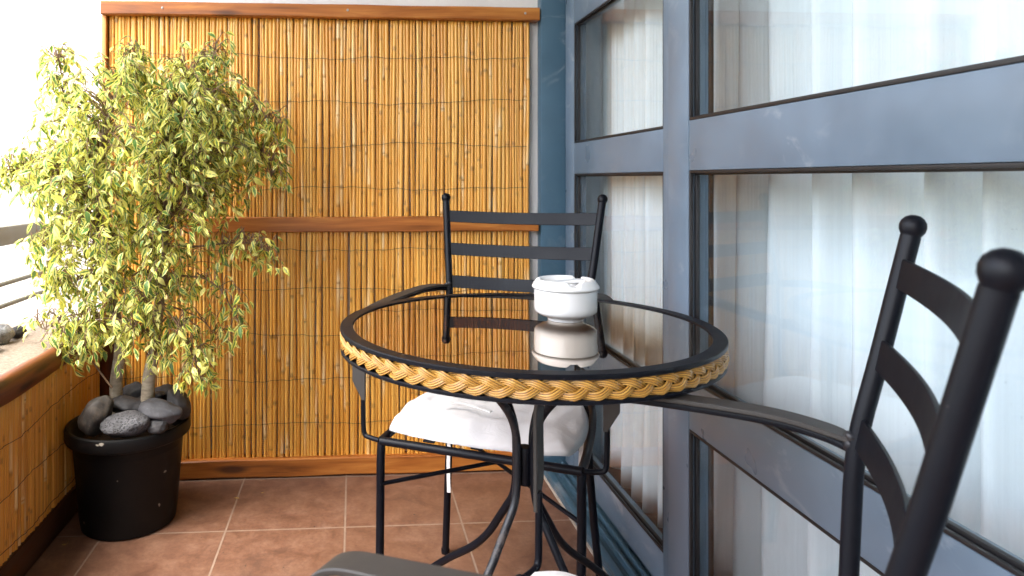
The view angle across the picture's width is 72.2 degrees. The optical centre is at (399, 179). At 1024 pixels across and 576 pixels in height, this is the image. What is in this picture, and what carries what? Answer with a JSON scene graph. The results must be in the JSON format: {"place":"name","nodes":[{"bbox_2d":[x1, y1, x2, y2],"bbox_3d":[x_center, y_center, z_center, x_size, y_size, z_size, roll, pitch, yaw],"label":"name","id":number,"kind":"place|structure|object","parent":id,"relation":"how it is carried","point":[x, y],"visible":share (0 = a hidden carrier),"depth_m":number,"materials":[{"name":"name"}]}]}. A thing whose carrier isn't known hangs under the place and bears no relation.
{"place":"outdoors","nodes":[
{"label":"outdoors","id":0,"kind":"place"},
{"bbox_2d":[24,470,595,575],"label":"balcony floor","id":1,"kind":"structure","parent":0,"point":[298,526],"depth_m":1.93,"materials":[{"name":"tile"}]},
{"bbox_2d":[0,320,113,575],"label":"reed screen","id":2,"kind":"object","parent":1,"relation":"on","point":[42,405],"visible":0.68,"depth_m":1.78,"materials":[{"name":"wicker"}]},
{"bbox_2d":[64,415,190,540],"bbox_3d":[-0.781,0.840,1.998,0.342,0.289,0.342,0,0,-4],"label":"plant pot","id":3,"kind":"object","parent":1,"relation":"on","point":[127,488],"visible":0.75,"depth_m":1.88,"materials":[{"name":"black plastic"}]},
{"bbox_2d":[77,395,113,436],"bbox_3d":[-0.836,0.653,1.904,0.094,0.112,0.090,0,0,-4],"label":"stone","id":4,"kind":"object","parent":3,"relation":"on","point":[96,412],"visible":0.86,"depth_m":1.87,"materials":[{"name":"grey stone"}]},
{"bbox_2d":[100,410,149,437],"bbox_3d":[-0.747,0.670,1.884,0.134,0.068,0.095,0,0,-4],"label":"stone","id":5,"kind":"object","parent":3,"relation":"on","point":[129,423],"visible":1,"depth_m":1.85,"materials":[{"name":"grey stone"}]},
{"bbox_2d":[112,395,140,412],"bbox_3d":[-0.778,0.647,1.973,0.102,0.057,0.085,0,0,-4],"label":"stone","id":6,"kind":"object","parent":3,"relation":"on","point":[122,403],"visible":0.56,"depth_m":1.95,"materials":[{"name":"grey stone"}]},
{"bbox_2d":[123,381,141,397],"bbox_3d":[-0.801,0.642,2.077,0.080,0.068,0.072,0,0,-4],"label":"stone","id":7,"kind":"object","parent":3,"relation":"on","point":[133,389],"visible":0.5,"depth_m":2.05,"materials":[{"name":"grey stone"}]},
{"bbox_2d":[0,31,294,413],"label":"ficus tree","id":8,"kind":"object","parent":3,"relation":"in","point":[74,172],"visible":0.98,"depth_m":1.91,"materials":[{"name":"green plant"}]},
{"bbox_2d":[138,391,164,398],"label":"stone","id":9,"kind":"object","parent":3,"relation":"on","point":[159,394],"visible":0.38,"depth_m":2.00,"materials":[{"name":"grey stone"}]},
{"bbox_2d":[147,419,168,433],"bbox_3d":[-0.670,0.680,1.905,0.063,0.042,0.061,0,0,-4],"label":"stone","id":10,"kind":"object","parent":3,"relation":"on","point":[157,426],"visible":0.76,"depth_m":1.89,"materials":[{"name":"grey stone"}]},
{"bbox_2d":[138,398,182,423],"bbox_3d":[-0.667,0.648,1.936,0.121,0.068,0.098,0,0,-4],"label":"stone","id":11,"kind":"object","parent":3,"relation":"on","point":[160,409],"visible":0.92,"depth_m":1.91,"materials":[{"name":"grey stone"}]},
{"bbox_2d":[155,384,172,399],"bbox_3d":[-0.702,0.642,2.074,0.095,0.047,0.075,0,0,-4],"label":"stone","id":12,"kind":"object","parent":3,"relation":"on","point":[165,388],"visible":0.27,"depth_m":2.06,"materials":[{"name":"grey stone"}]},
{"bbox_2d":[167,389,190,420],"bbox_3d":[-0.640,0.656,2.006,0.071,0.084,0.098,0,0,-4],"label":"stone","id":13,"kind":"object","parent":3,"relation":"on","point":[182,400],"visible":0.57,"depth_m":1.98,"materials":[{"name":"grey stone"}]},
{"bbox_2d":[101,1,539,479],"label":"reed screen","id":14,"kind":"object","parent":1,"relation":"on","point":[500,99],"visible":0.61,"depth_m":2.30,"materials":[{"name":"wicker"}]},
{"bbox_2d":[352,193,619,575],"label":"garden chair","id":15,"kind":"object","parent":1,"relation":"on","point":[584,471],"visible":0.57,"depth_m":1.65,"materials":[{"name":"paint"}]},
{"bbox_2d":[389,392,588,492],"bbox_3d":[0.209,0.628,1.529,0.409,0.308,0.362,0,0,22],"label":"seat cushion","id":16,"kind":"object","parent":15,"relation":"on","point":[449,420],"visible":0.54,"depth_m":1.43,"materials":[{"name":"white fabric"}]},
{"bbox_2d":[340,293,729,575],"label":"round table","id":17,"kind":"object","parent":1,"relation":"on","point":[504,351],"visible":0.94,"depth_m":0.99,"materials":[{"name":"clear glass"}]},
{"bbox_2d":[532,275,599,322],"bbox_3d":[0.280,0.202,1.164,0.111,0.069,0.111,0,0,-24],"label":"ashtray","id":18,"kind":"object","parent":17,"relation":"on","point":[566,298],"visible":1,"depth_m":1.12,"materials":[{"name":"white ceramic"}]},
{"bbox_2d":[311,215,1023,575],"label":"garden chair","id":19,"kind":"object","parent":1,"relation":"on","point":[979,323],"visible":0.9,"depth_m":0.54,"materials":[{"name":"paint"}]},
{"bbox_2d":[531,571,575,575],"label":"seat cushion","id":20,"kind":"object","parent":19,"relation":"on","point":[550,573],"visible":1,"depth_m":0.88,"materials":[{"name":"white fabric"}]},
{"bbox_2d":[601,463,662,533],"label":"room floor","id":21,"kind":"structure","parent":0,"point":[616,475],"depth_m":2.17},
{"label":"ground","id":22,"kind":"structure","parent":0,"visible":0},
{"bbox_2d":[0,321,89,374],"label":"parapet wall","id":23,"kind":"structure","parent":22,"relation":"on","point":[15,352],"depth_m":1.91,"materials":[{"name":"stone"}]},
{"bbox_2d":[0,324,15,344],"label":"stone","id":24,"kind":"object","parent":23,"relation":"on","point":[7,333],"visible":1,"depth_m":1.94,"materials":[{"name":"grey stone"}]},
{"bbox_2d":[13,325,26,337],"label":"stone","id":25,"kind":"object","parent":23,"relation":"on","point":[19,332],"visible":0.46,"depth_m":2.02,"materials":[{"name":"grey stone"}]},
{"bbox_2d":[0,221,44,309],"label":"balcony railing","id":26,"kind":"object","parent":23,"relation":"on","point":[11,234],"visible":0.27,"depth_m":2.07,"materials":[{"name":"white metal"}]},
{"bbox_2d":[0,0,603,462],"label":"stucco wall","id":27,"kind":"structure","parent":22,"relation":"on","point":[28,28],"depth_m":2.30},
{"bbox_3d":[0.826,-0.226,-1.429,0.140,2.420,2.240,0,0,-4],"label":"house wall","id":28,"kind":"object","parent":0,"visible":0},
{"bbox_2d":[538,0,651,575],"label":"door frame","id":29,"kind":"object","parent":28,"relation":"attached to","point":[619,557],"visible":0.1,"depth_m":2.33,"materials":[{"name":"teal metal"}]},
{"bbox_2d":[601,0,662,527],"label":"curtain","id":30,"kind":"object","parent":29,"relation":"hanging from","point":[633,101],"visible":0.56,"depth_m":2.04,"materials":[{"name":"white fabric"}]},
{"bbox_2d":[566,0,713,575],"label":"sliding door","id":31,"kind":"structure","parent":29,"relation":"attached to","point":[643,152],"depth_m":1.83,"materials":[{"name":"blue metal"}]},
{"bbox_2d":[668,0,1023,575],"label":"sliding door","id":32,"kind":"structure","parent":29,"relation":"attached to","point":[968,118],"depth_m":1.03,"materials":[{"name":"blue metal"}]},
{"bbox_2d":[714,0,1023,575],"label":"curtain","id":33,"kind":"object","parent":29,"relation":"hanging from","point":[802,265],"visible":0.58,"depth_m":1.26,"materials":[{"name":"white fabric"}]}
]}

